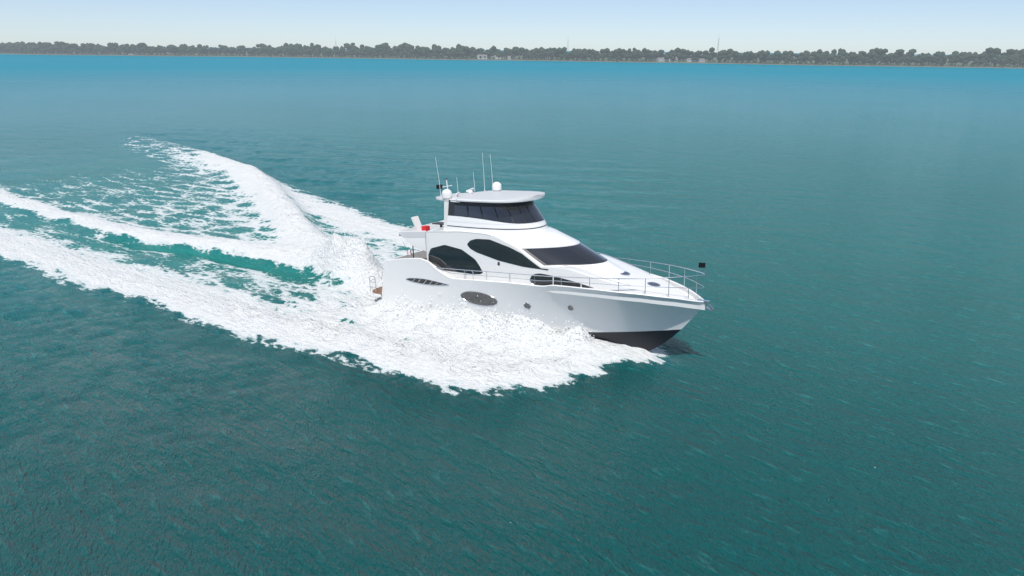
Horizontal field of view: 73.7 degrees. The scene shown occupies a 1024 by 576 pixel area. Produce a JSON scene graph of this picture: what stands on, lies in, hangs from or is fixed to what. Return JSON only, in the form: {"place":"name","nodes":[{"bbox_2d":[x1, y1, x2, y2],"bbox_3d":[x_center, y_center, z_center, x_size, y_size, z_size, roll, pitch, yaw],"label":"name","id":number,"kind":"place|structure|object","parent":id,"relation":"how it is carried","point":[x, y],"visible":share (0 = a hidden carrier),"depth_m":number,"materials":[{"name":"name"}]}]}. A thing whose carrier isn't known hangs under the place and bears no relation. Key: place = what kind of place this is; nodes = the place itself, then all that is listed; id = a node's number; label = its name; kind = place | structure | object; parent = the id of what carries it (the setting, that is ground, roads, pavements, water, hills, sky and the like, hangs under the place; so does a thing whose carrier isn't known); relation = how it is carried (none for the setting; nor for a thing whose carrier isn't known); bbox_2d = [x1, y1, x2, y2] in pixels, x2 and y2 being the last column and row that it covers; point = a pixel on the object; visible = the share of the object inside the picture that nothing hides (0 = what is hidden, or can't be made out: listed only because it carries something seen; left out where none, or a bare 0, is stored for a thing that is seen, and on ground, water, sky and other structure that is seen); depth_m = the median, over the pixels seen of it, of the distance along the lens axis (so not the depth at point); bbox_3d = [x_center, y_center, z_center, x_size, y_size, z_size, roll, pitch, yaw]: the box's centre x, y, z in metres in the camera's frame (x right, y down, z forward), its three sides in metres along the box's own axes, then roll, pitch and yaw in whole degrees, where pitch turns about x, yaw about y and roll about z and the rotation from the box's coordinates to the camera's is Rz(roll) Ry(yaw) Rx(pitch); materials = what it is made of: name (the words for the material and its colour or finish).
{"place":"outdoors","nodes":[
{"label":"outdoors","id":0,"kind":"place"},
{"bbox_2d":[0,47,1023,575],"bbox_3d":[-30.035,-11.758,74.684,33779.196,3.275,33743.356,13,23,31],"label":"water","id":1,"kind":"structure","parent":0,"point":[202,373],"depth_m":38.03,"materials":[{"name":"teal liquid"}]},
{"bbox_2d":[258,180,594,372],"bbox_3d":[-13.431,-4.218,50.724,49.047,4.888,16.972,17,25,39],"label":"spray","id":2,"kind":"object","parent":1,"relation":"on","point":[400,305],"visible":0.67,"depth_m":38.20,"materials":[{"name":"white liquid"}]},
{"bbox_2d":[369,154,713,350],"bbox_3d":[0.888,-2.106,38.171,21.132,10.429,5.600,8,18,32],"label":"yacht","id":3,"kind":"object","parent":1,"relation":"on","point":[510,250],"visible":0.98,"depth_m":36.37,"materials":[{"name":"white painted fiberglass"},{"name":"dark glass"},{"name":"metal"}]},
{"bbox_2d":[0,48,1023,68],"bbox_3d":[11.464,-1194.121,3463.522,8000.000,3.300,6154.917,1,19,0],"label":"shore land","id":4,"kind":"structure","parent":0,"point":[946,64],"depth_m":1019.73,"materials":[{"name":"green plant"}]},
{"bbox_2d":[128,52,704,61],"bbox_3d":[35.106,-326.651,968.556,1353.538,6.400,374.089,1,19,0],"label":"shore houses","id":5,"kind":"structure","parent":4,"relation":"on","point":[658,59],"depth_m":953.89,"materials":[{"name":"grey"}]},
{"bbox_2d":[0,41,1023,66],"bbox_3d":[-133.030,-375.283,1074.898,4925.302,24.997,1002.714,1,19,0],"label":"shore trees","id":6,"kind":"object","parent":4,"relation":"on","point":[818,56],"visible":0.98,"depth_m":1010.14,"materials":[{"name":"green plant"}]},
{"bbox_2d":[0,0,1023,54],"label":"sky","id":7,"kind":"structure","parent":0,"point":[797,26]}
]}

